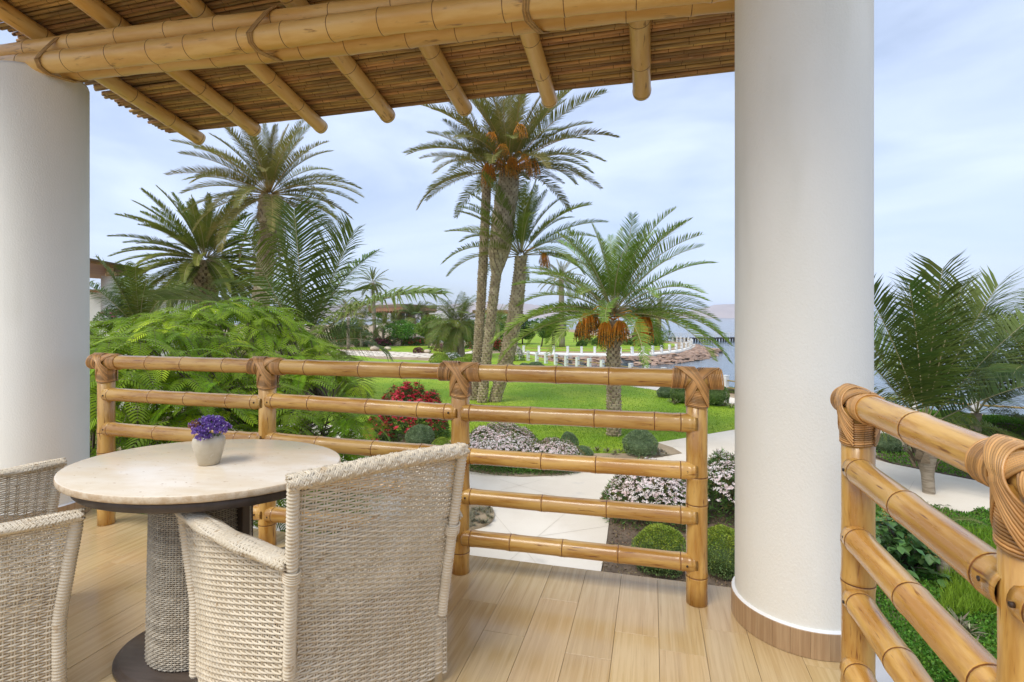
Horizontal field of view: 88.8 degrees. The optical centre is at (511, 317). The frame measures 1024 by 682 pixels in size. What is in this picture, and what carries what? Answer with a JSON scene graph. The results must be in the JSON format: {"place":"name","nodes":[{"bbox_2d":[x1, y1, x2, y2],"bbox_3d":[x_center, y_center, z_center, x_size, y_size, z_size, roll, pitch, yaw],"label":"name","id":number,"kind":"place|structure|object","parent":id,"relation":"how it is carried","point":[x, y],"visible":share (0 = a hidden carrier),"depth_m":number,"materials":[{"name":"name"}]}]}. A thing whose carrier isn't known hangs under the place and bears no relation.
{"place":"outdoors","nodes":[
{"label":"outdoors","id":0,"kind":"place"},
{"bbox_2d":[366,313,397,345],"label":"palm tree","id":1,"kind":"object","parent":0,"point":[378,329],"visible":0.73,"depth_m":73.73,"materials":[{"name":"green plant"}]},
{"bbox_2d":[295,346,472,352],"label":"lawn","id":2,"kind":"structure","parent":0,"point":[402,348],"depth_m":66.89,"materials":[{"name":"green plant"}]},
{"bbox_2d":[319,328,346,346],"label":"flowering bush","id":3,"kind":"object","parent":2,"relation":"on","point":[334,339],"visible":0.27,"depth_m":69.67,"materials":[{"name":"green plant"}]},
{"bbox_2d":[330,300,366,348],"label":"palm tree","id":4,"kind":"object","parent":2,"relation":"on","point":[348,318],"visible":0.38,"depth_m":65.83,"materials":[{"name":"green plant"}]},
{"bbox_2d":[331,299,389,346],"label":"palm tree","id":5,"kind":"object","parent":2,"relation":"on","point":[361,321],"visible":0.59,"depth_m":69.55,"materials":[{"name":"green plant"}]},
{"bbox_2d":[401,338,416,345],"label":"flowering bush","id":6,"kind":"object","parent":2,"relation":"on","point":[405,341],"visible":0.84,"depth_m":73.51,"materials":[{"name":"green plant"}]},
{"bbox_2d":[413,313,441,347],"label":"garden tree","id":7,"kind":"object","parent":2,"relation":"on","point":[421,331],"visible":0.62,"depth_m":67.13,"materials":[{"name":"green plant"}]},
{"bbox_2d":[382,308,409,337],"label":"palm tree","id":8,"kind":"object","parent":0,"point":[395,313],"visible":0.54,"depth_m":81.89,"materials":[{"name":"green plant"}]},
{"bbox_2d":[340,350,456,357],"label":"slab path","id":9,"kind":"structure","parent":0,"point":[405,354],"depth_m":55.62,"materials":[{"name":"beige concrete"}]},
{"bbox_2d":[0,508,840,681],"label":"floor","id":10,"kind":"structure","parent":0,"point":[513,621],"depth_m":2.28,"materials":[{"name":"wood"}]},
{"bbox_2d":[54,439,340,681],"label":"table","id":11,"kind":"object","parent":10,"relation":"on","point":[159,485],"visible":0.62,"depth_m":1.96,"materials":[{"name":"stone"}]},
{"bbox_2d":[192,432,225,465],"bbox_3d":[-1.243,0.540,2.143,0.122,0.119,0.122,0,0,15],"label":"vase","id":12,"kind":"object","parent":11,"relation":"on","point":[208,452],"visible":0.87,"depth_m":2.10,"materials":[{"name":"white ceramic"}]},
{"bbox_2d":[188,415,231,440],"bbox_3d":[-1.243,0.463,2.140,0.180,0.134,0.142,0,0,15],"label":"flower bouquet","id":13,"kind":"object","parent":12,"relation":"in","point":[204,424],"visible":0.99,"depth_m":2.12,"materials":[{"name":"purple plant"}]},
{"bbox_2d":[174,442,469,681],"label":"wicker armchair","id":14,"kind":"object","parent":10,"relation":"on","point":[424,527],"visible":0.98,"depth_m":1.70,"materials":[{"name":"beige wicker"}]},
{"bbox_2d":[85,353,723,607],"bbox_3d":[-0.893,0.791,2.947,3.897,1.119,0.134,0,0,15],"label":"bamboo railing","id":15,"kind":"object","parent":10,"relation":"on","point":[460,411],"visible":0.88,"depth_m":2.69,"materials":[{"name":"wood"}]},
{"bbox_2d":[621,574,893,681],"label":"slab edge","id":16,"kind":"object","parent":10,"relation":"attached to","point":[882,675],"depth_m":2.00,"materials":[{"name":"white paint"}]},
{"bbox_2d":[731,0,873,661],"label":"column","id":17,"kind":"structure","parent":10,"relation":"on","point":[804,209],"depth_m":2.11,"materials":[{"name":"white paint"}]},
{"bbox_2d":[830,383,1023,681],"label":"bamboo railing","id":18,"kind":"object","parent":10,"relation":"on","point":[994,463],"visible":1,"depth_m":1.27,"materials":[{"name":"wood"}]},
{"bbox_2d":[281,302,686,317],"bbox_3d":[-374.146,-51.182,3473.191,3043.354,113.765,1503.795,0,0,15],"label":"hills","id":19,"kind":"structure","parent":0,"point":[526,307],"depth_m":3317.48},
{"bbox_2d":[95,324,910,570],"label":"ground","id":20,"kind":"structure","parent":0,"point":[732,395],"depth_m":63.31,"materials":[{"name":"green plant"}]},
{"bbox_2d":[0,60,91,522],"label":"column","id":21,"kind":"structure","parent":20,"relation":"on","point":[44,262],"depth_m":3.37,"materials":[{"name":"white paint"}]},
{"bbox_2d":[0,0,734,144],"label":"bamboo roof","id":22,"kind":"structure","parent":21,"relation":"on","point":[189,69],"depth_m":3.37,"materials":[{"name":"wood"}]},
{"bbox_2d":[90,258,193,320],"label":"white house","id":23,"kind":"structure","parent":20,"relation":"on","point":[98,270],"depth_m":22.24,"materials":[{"name":"paint"}]},
{"bbox_2d":[90,321,183,411],"bbox_3d":[-12.449,1.460,16.427,5.104,2.680,0.700,0,0,21],"label":"flower trough","id":24,"kind":"object","parent":23,"relation":"attached to","point":[128,355],"depth_m":15.61,"materials":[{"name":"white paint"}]},
{"bbox_2d":[93,308,119,320],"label":"flower clump","id":25,"kind":"object","parent":24,"relation":"on","point":[105,311],"visible":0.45,"depth_m":16.36,"materials":[{"name":"green plant"}]},
{"bbox_2d":[90,254,196,442],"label":"palm tree","id":26,"kind":"object","parent":20,"relation":"on","point":[132,286],"visible":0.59,"depth_m":14.20,"materials":[{"name":"green plant"}]},
{"bbox_2d":[107,185,285,334],"bbox_3d":[-14.095,-0.879,23.815,7.052,9.778,7.311,0,0,15],"label":"palm tree","id":27,"kind":"object","parent":20,"relation":"on","point":[197,269],"visible":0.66,"depth_m":22.93,"materials":[{"name":"green plant"}]},
{"bbox_2d":[90,296,390,533],"bbox_3d":[-3.648,1.908,7.208,4.688,4.381,6.368,0,0,-39],"label":"feathery tree","id":28,"kind":"object","parent":20,"relation":"on","point":[190,335],"visible":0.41,"depth_m":5.75,"materials":[{"name":"green plant"}]},
{"bbox_2d":[163,119,363,387],"bbox_3d":[-10.261,-2.184,21.835,7.691,12.528,7.421,0,0,15],"label":"palm tree","id":29,"kind":"object","parent":20,"relation":"on","point":[268,166],"visible":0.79,"depth_m":21.45,"materials":[{"name":"green plant"}]},
{"bbox_2d":[137,194,452,509],"bbox_3d":[-4.293,0.781,11.153,6.582,6.439,4.100,0,0,4],"label":"palm tree","id":30,"kind":"object","parent":20,"relation":"on","point":[319,305],"visible":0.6,"depth_m":10.34,"materials":[{"name":"green plant"}]},
{"bbox_2d":[325,329,355,345],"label":"flowering bush","id":31,"kind":"object","parent":20,"relation":"on","point":[340,336],"visible":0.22,"depth_m":74.01,"materials":[{"name":"green plant"}]},
{"bbox_2d":[331,317,368,339],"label":"garden tree","id":32,"kind":"object","parent":20,"relation":"on","point":[345,326],"visible":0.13,"depth_m":79.02,"materials":[{"name":"green plant"}]},
{"bbox_2d":[354,331,381,343],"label":"flowering bush","id":33,"kind":"object","parent":20,"relation":"on","point":[372,333],"visible":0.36,"depth_m":74.69,"materials":[{"name":"green plant"}]},
{"bbox_2d":[356,268,391,338],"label":"palm tree","id":34,"kind":"object","parent":20,"relation":"on","point":[372,274],"visible":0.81,"depth_m":75.77,"materials":[{"name":"green plant"}]},
{"bbox_2d":[378,338,393,345],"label":"flowering bush","id":35,"kind":"object","parent":20,"relation":"on","point":[387,341],"visible":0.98,"depth_m":73.08,"materials":[{"name":"green plant"}]},
{"bbox_2d":[385,335,403,343],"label":"flowering bush","id":36,"kind":"object","parent":20,"relation":"on","point":[394,340],"visible":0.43,"depth_m":76.34,"materials":[{"name":"green plant"}]},
{"bbox_2d":[381,319,418,345],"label":"garden tree","id":37,"kind":"object","parent":20,"relation":"on","point":[405,330],"visible":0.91,"depth_m":73.09,"materials":[{"name":"green plant"}]},
{"bbox_2d":[368,304,447,330],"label":"pavilion","id":38,"kind":"structure","parent":20,"relation":"on","point":[391,307],"depth_m":92.61,"materials":[{"name":"wood"}]},
{"bbox_2d":[392,301,435,337],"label":"tree","id":39,"kind":"object","parent":20,"relation":"on","point":[417,312],"visible":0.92,"depth_m":81.56,"materials":[{"name":"green plant"}]},
{"bbox_2d":[410,337,427,345],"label":"flowering bush","id":40,"kind":"object","parent":20,"relation":"on","point":[418,341],"visible":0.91,"depth_m":73.47,"materials":[{"name":"green plant"}]},
{"bbox_2d":[422,296,475,356],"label":"palm tree","id":41,"kind":"object","parent":20,"relation":"on","point":[457,321],"visible":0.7,"depth_m":51.63,"materials":[{"name":"green plant"}]},
{"bbox_2d":[493,339,500,350],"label":"flowering bush","id":42,"kind":"object","parent":20,"relation":"on","point":[496,345],"visible":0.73,"depth_m":61.63,"materials":[{"name":"red plant"}]},
{"bbox_2d":[358,428,680,476],"bbox_3d":[-0.920,3.970,15.610,11.532,0.070,4.548,0,0,15],"label":"planting bed","id":43,"kind":"object","parent":20,"relation":"on","point":[671,450],"visible":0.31,"depth_m":14.79,"materials":[{"name":"soil"}]},
{"bbox_2d":[362,415,398,441],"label":"oleander","id":44,"kind":"object","parent":43,"relation":"on","point":[379,432],"visible":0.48,"depth_m":16.36,"materials":[{"name":"red plant"}]},
{"bbox_2d":[373,379,450,441],"bbox_3d":[-3.366,3.026,17.329,2.729,1.979,2.480,0,0,0],"label":"bougainvillea","id":45,"kind":"object","parent":43,"relation":"on","point":[401,393],"visible":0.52,"depth_m":17.02,"materials":[{"name":"red plant"}]},
{"bbox_2d":[404,424,434,443],"bbox_3d":[-2.824,3.629,16.047,0.946,0.714,0.969,0,0,-12],"label":"box ball","id":46,"kind":"object","parent":43,"relation":"on","point":[420,433],"visible":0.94,"depth_m":15.79,"materials":[{"name":"green plant"}]},
{"bbox_2d":[431,437,450,444],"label":"box ball","id":47,"kind":"object","parent":43,"relation":"on","point":[441,441],"visible":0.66,"depth_m":15.56,"materials":[{"name":"green plant"}]},
{"bbox_2d":[469,422,539,475],"bbox_3d":[-0.312,3.451,14.289,2.785,1.169,2.688,0,0,0],"label":"flowering shrub","id":48,"kind":"object","parent":43,"relation":"on","point":[494,438],"visible":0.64,"depth_m":13.94,"materials":[{"name":"white plant"}]},
{"bbox_2d":[469,455,608,474],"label":"ground cover","id":49,"kind":"object","parent":43,"relation":"on","point":[514,469],"visible":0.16,"depth_m":13.17,"materials":[{"name":"green plant"}]},
{"bbox_2d":[515,436,586,475],"bbox_3d":[1.013,3.611,14.035,2.295,0.839,2.223,0,0,0],"label":"flowering shrub","id":50,"kind":"object","parent":43,"relation":"on","point":[555,445],"visible":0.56,"depth_m":13.73,"materials":[{"name":"white plant"}]},
{"bbox_2d":[560,431,578,445],"bbox_3d":[1.658,3.668,15.383,0.599,0.638,0.614,0,0,-41],"label":"box ball","id":51,"kind":"object","parent":43,"relation":"on","point":[571,436],"visible":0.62,"depth_m":15.26,"materials":[{"name":"green plant"}]},
{"bbox_2d":[569,445,593,455],"bbox_3d":[1.947,3.806,14.781,0.784,0.374,0.765,0,0,16],"label":"box ball","id":52,"kind":"object","parent":43,"relation":"on","point":[586,450],"visible":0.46,"depth_m":14.64,"materials":[{"name":"green plant"}]},
{"bbox_2d":[622,429,658,456],"bbox_3d":[3.714,3.592,15.060,1.077,0.784,1.051,0,0,-29],"label":"box ball","id":53,"kind":"object","parent":43,"relation":"on","point":[639,442],"visible":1,"depth_m":14.78,"materials":[{"name":"green plant"}]},
{"bbox_2d":[522,336,692,354],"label":"seaside fence","id":54,"kind":"object","parent":20,"relation":"on","point":[594,352],"visible":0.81,"depth_m":56.59,"materials":[{"name":"white paint"}]},
{"bbox_2d":[525,346,691,355],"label":"promenade","id":55,"kind":"structure","parent":20,"relation":"on","point":[602,354],"depth_m":57.02,"materials":[{"name":"white concrete"}]},
{"bbox_2d":[524,344,694,363],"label":"promenade wall","id":56,"kind":"structure","parent":20,"relation":"on","point":[622,360],"depth_m":54.65,"materials":[{"name":"concrete"}]},
{"bbox_2d":[539,344,722,365],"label":"rock revetment","id":57,"kind":"object","parent":20,"relation":"on","point":[698,352],"visible":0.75,"depth_m":54.77,"materials":[{"name":"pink stone"}]},
{"bbox_2d":[638,294,684,336],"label":"palm tree","id":58,"kind":"object","parent":20,"relation":"on","point":[660,298],"visible":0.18,"depth_m":95.46,"materials":[{"name":"green plant"}]},
{"bbox_2d":[601,470,734,586],"bbox_3d":[4.170,3.965,10.211,4.513,0.080,7.821,0,0,15],"label":"planting bed","id":59,"kind":"object","parent":20,"relation":"on","point":[711,580],"visible":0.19,"depth_m":9.32,"materials":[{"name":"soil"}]},
{"bbox_2d":[600,455,709,531],"bbox_3d":[2.819,3.400,10.432,2.252,1.206,2.118,0,0,0],"label":"flowering shrub","id":60,"kind":"object","parent":59,"relation":"on","point":[674,487],"visible":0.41,"depth_m":9.91,"materials":[{"name":"white plant"}]},
{"bbox_2d":[631,523,685,578],"bbox_3d":[2.329,3.610,8.178,0.924,0.750,0.941,0,0,-15],"label":"box ball","id":61,"kind":"object","parent":59,"relation":"on","point":[662,536],"visible":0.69,"depth_m":8.02,"materials":[{"name":"green plant"}]},
{"bbox_2d":[674,449,734,527],"bbox_3d":[4.410,3.347,10.671,2.175,1.338,2.112,0,0,0],"label":"oleander","id":62,"kind":"object","parent":59,"relation":"on","point":[716,478],"visible":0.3,"depth_m":10.29,"materials":[{"name":"white plant"}]},
{"bbox_2d":[708,524,734,579],"bbox_3d":[3.265,3.600,8.103,0.829,0.768,0.844,0,0,14],"label":"box ball","id":63,"kind":"object","parent":59,"relation":"on","point":[721,549],"visible":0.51,"depth_m":7.88,"materials":[{"name":"green plant"}]},
{"bbox_2d":[519,351,1023,414],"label":"seaside fence","id":64,"kind":"object","parent":20,"relation":"on","point":[602,363],"visible":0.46,"depth_m":39.49,"materials":[{"name":"white paint"}]},
{"bbox_2d":[876,449,974,479],"bbox_3d":[12.121,3.970,13.832,2.749,0.050,3.983,0,0,-44],"label":"planting bed","id":65,"kind":"object","parent":20,"relation":"on","point":[967,476],"visible":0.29,"depth_m":13.93,"materials":[{"name":"soil"}]},
{"bbox_2d":[876,433,901,452],"bbox_3d":[11.059,3.698,15.435,0.790,0.582,0.770,0,0,32],"label":"box ball","id":66,"kind":"object","parent":65,"relation":"on","point":[892,444],"visible":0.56,"depth_m":15.21,"materials":[{"name":"green plant"}]},
{"bbox_2d":[876,447,970,476],"bbox_3d":[12.127,3.891,13.828,2.829,0.257,4.037,0,0,-44],"label":"ground cover","id":67,"kind":"object","parent":65,"relation":"on","point":[907,462],"visible":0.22,"depth_m":14.23,"materials":[{"name":"green plant"}]},
{"bbox_2d":[936,288,1023,385],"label":"palm tree","id":68,"kind":"object","parent":65,"relation":"on","point":[1016,365],"visible":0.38,"depth_m":13.71,"materials":[{"name":"green plant"}]},
{"bbox_2d":[876,505,996,681],"bbox_3d":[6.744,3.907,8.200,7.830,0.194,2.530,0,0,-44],"label":"ground cover","id":69,"kind":"object","parent":20,"relation":"on","point":[938,669],"visible":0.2,"depth_m":6.60,"materials":[{"name":"green plant"}]},
{"bbox_2d":[876,506,952,587],"bbox_3d":[6.168,3.426,8.200,1.054,1.169,2.169,0,0,31],"label":"broadleaf shrub","id":70,"kind":"object","parent":69,"relation":"on","point":[903,546],"visible":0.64,"depth_m":7.81,"materials":[{"name":"green plant"}]},
{"bbox_2d":[876,504,990,526],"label":"ground cover","id":71,"kind":"object","parent":69,"relation":"on","point":[981,514],"visible":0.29,"depth_m":10.39,"materials":[{"name":"green plant"}]},
{"bbox_2d":[934,504,987,574],"bbox_3d":[6.725,3.500,8.200,1.107,1.055,1.156,0,0,-15],"label":"ground cover","id":72,"kind":"object","parent":69,"relation":"on","point":[944,564],"visible":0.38,"depth_m":8.01,"materials":[{"name":"green plant"}]},
{"bbox_2d":[930,523,996,617],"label":"grass","id":73,"kind":"structure","parent":69,"relation":"on","point":[958,591],"depth_m":7.22,"materials":[{"name":"green plant"}]},
{"bbox_2d":[949,608,979,630],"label":"rosette plant","id":74,"kind":"object","parent":69,"relation":"on","point":[958,619],"visible":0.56,"depth_m":6.65,"materials":[{"name":"green plant"}]},
{"bbox_2d":[959,617,987,637],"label":"rosette plant","id":75,"kind":"object","parent":69,"relation":"on","point":[969,629],"visible":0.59,"depth_m":6.46,"materials":[{"name":"green plant"}]},
{"bbox_2d":[874,249,1023,494],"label":"palm tree","id":76,"kind":"object","parent":20,"relation":"on","point":[929,379],"visible":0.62,"depth_m":11.48,"materials":[{"name":"green plant"}]},
{"bbox_2d":[874,314,1023,432],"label":"palm tree","id":77,"kind":"object","parent":20,"relation":"on","point":[977,415],"visible":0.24,"depth_m":15.32,"materials":[{"name":"green plant"}]},
{"bbox_2d":[920,408,1023,439],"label":"hedge","id":78,"kind":"object","parent":20,"relation":"on","point":[1014,426],"visible":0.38,"depth_m":16.28,"materials":[{"name":"green plant"}]},
{"bbox_2d":[280,353,734,452],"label":"lawn","id":79,"kind":"structure","parent":0,"point":[554,390],"depth_m":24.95,"materials":[{"name":"green plant"}]},
{"bbox_2d":[216,238,301,310],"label":"palm tree","id":80,"kind":"object","parent":79,"relation":"on","point":[252,275],"visible":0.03,"depth_m":27.11,"materials":[{"name":"green plant"}]},
{"bbox_2d":[428,353,449,362],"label":"box ball","id":81,"kind":"object","parent":79,"relation":"on","point":[438,357],"visible":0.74,"depth_m":41.51,"materials":[{"name":"green plant"}]},
{"bbox_2d":[445,352,461,360],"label":"oleander","id":82,"kind":"object","parent":79,"relation":"on","point":[453,354],"visible":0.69,"depth_m":46.74,"materials":[{"name":"white plant"}]},
{"bbox_2d":[424,291,496,356],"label":"palm tree","id":83,"kind":"object","parent":79,"relation":"on","point":[464,328],"visible":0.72,"depth_m":50.86,"materials":[{"name":"green plant"}]},
{"bbox_2d":[453,357,469,361],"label":"box ball","id":84,"kind":"object","parent":79,"relation":"on","point":[462,359],"visible":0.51,"depth_m":40.23,"materials":[{"name":"green plant"}]},
{"bbox_2d":[417,96,564,399],"bbox_3d":[-1.247,-3.399,25.687,7.602,14.828,7.182,0,0,15],"label":"palm tree","id":85,"kind":"object","parent":79,"relation":"on","point":[480,306],"visible":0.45,"depth_m":25.20,"materials":[{"name":"green plant"}]},
{"bbox_2d":[403,88,619,402],"bbox_3d":[-0.051,-3.615,24.686,10.147,15.270,9.201,0,0,-35],"label":"palm tree","id":86,"kind":"object","parent":79,"relation":"on","point":[515,139],"visible":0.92,"depth_m":23.82,"materials":[{"name":"green plant"}]},
{"bbox_2d":[514,345,524,360],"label":"oleander","id":87,"kind":"object","parent":79,"relation":"on","point":[519,351],"visible":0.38,"depth_m":47.83,"materials":[{"name":"white plant"}]},
{"bbox_2d":[440,170,607,402],"bbox_3d":[0.502,-1.358,24.461,8.092,10.846,8.122,0,0,15],"label":"palm tree","id":88,"kind":"object","parent":79,"relation":"on","point":[525,210],"visible":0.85,"depth_m":24.14,"materials":[{"name":"green plant"}]},
{"bbox_2d":[489,206,732,436],"bbox_3d":[3.347,0.319,17.629,7.900,7.380,7.016,0,0,15],"label":"palm tree","id":89,"kind":"object","parent":79,"relation":"on","point":[612,333],"visible":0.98,"depth_m":16.95,"materials":[{"name":"green plant"}]},
{"bbox_2d":[656,387,672,397],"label":"box ball","id":90,"kind":"object","parent":79,"relation":"on","point":[664,392],"visible":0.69,"depth_m":25.72,"materials":[{"name":"green plant"}]},
{"bbox_2d":[670,388,684,402],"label":"box ball","id":91,"kind":"object","parent":79,"relation":"on","point":[678,395],"visible":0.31,"depth_m":24.09,"materials":[{"name":"green plant"}]},
{"bbox_2d":[709,386,729,404],"bbox_3d":[9.202,3.460,23.721,1.374,1.039,1.390,0,0,36],"label":"box ball","id":92,"kind":"object","parent":79,"relation":"on","point":[716,397],"visible":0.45,"depth_m":23.28,"materials":[{"name":"green plant"}]},
{"bbox_2d":[0,0,1023,317],"label":"sky","id":93,"kind":"structure","parent":0,"point":[949,74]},
{"bbox_2d":[494,330,674,351],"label":"lawn","id":94,"kind":"structure","parent":0,"point":[536,340],"depth_m":73.68,"materials":[{"name":"green plant"}]},
{"bbox_2d":[485,304,508,339],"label":"tree","id":95,"kind":"object","parent":94,"relation":"on","point":[503,320],"visible":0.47,"depth_m":69.56,"materials":[{"name":"green plant"}]},
{"bbox_2d":[495,314,522,338],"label":"garden tree","id":96,"kind":"object","parent":94,"relation":"on","point":[501,326],"visible":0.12,"depth_m":75.63,"materials":[{"name":"green plant"}]},
{"bbox_2d":[519,316,538,343],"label":"garden tree","id":97,"kind":"object","parent":94,"relation":"on","point":[523,327],"visible":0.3,"depth_m":77.32,"materials":[{"name":"green plant"}]},
{"bbox_2d":[534,318,552,346],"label":"garden tree","id":98,"kind":"object","parent":94,"relation":"on","point":[539,331],"visible":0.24,"depth_m":70.38,"materials":[{"name":"green plant"}]},
{"bbox_2d":[540,316,566,346],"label":"garden tree","id":99,"kind":"object","parent":94,"relation":"on","point":[565,334],"visible":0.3,"depth_m":69.80,"materials":[{"name":"green plant"}]},
{"bbox_2d":[537,259,584,346],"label":"palm tree","id":100,"kind":"object","parent":94,"relation":"on","point":[561,298],"visible":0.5,"depth_m":69.67,"materials":[{"name":"green plant"}]},
{"bbox_2d":[623,297,668,329],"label":"palm tree","id":101,"kind":"object","parent":94,"relation":"on","point":[651,319],"visible":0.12,"depth_m":87.31,"materials":[{"name":"green plant"}]},
{"bbox_2d":[241,425,989,570],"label":"garden path","id":102,"kind":"structure","parent":0,"point":[538,523],"depth_m":11.59,"materials":[{"name":"beige concrete"}]},
{"bbox_2d":[469,505,493,529],"bbox_3d":[-1.024,3.950,10.358,1.368,0.100,1.443,0,0,15],"label":"planting bed","id":103,"kind":"object","parent":102,"relation":"on","point":[483,515],"visible":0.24,"depth_m":10.14,"materials":[{"name":"beige stone"}]},
{"bbox_2d":[228,318,1023,415],"bbox_3d":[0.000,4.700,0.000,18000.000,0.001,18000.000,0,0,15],"label":"sea","id":104,"kind":"structure","parent":0,"point":[723,363],"depth_m":62.95,"materials":[{"name":"blue liquid"}]},
{"bbox_2d":[668,333,734,341],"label":"pier","id":105,"kind":"structure","parent":104,"relation":"in","point":[718,338],"depth_m":104.03,"materials":[{"name":"white paint"}]},
{"bbox_2d":[631,386,895,439],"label":"garden path","id":106,"kind":"structure","parent":0,"point":[732,400],"depth_m":28.70,"materials":[{"name":"beige concrete"}]},
{"bbox_2d":[676,304,894,317],"bbox_3d":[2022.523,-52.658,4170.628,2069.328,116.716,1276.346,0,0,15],"label":"hills","id":107,"kind":"structure","parent":0,"point":[724,311],"depth_m":4027.79,"materials":[{"name":"grey stone"}]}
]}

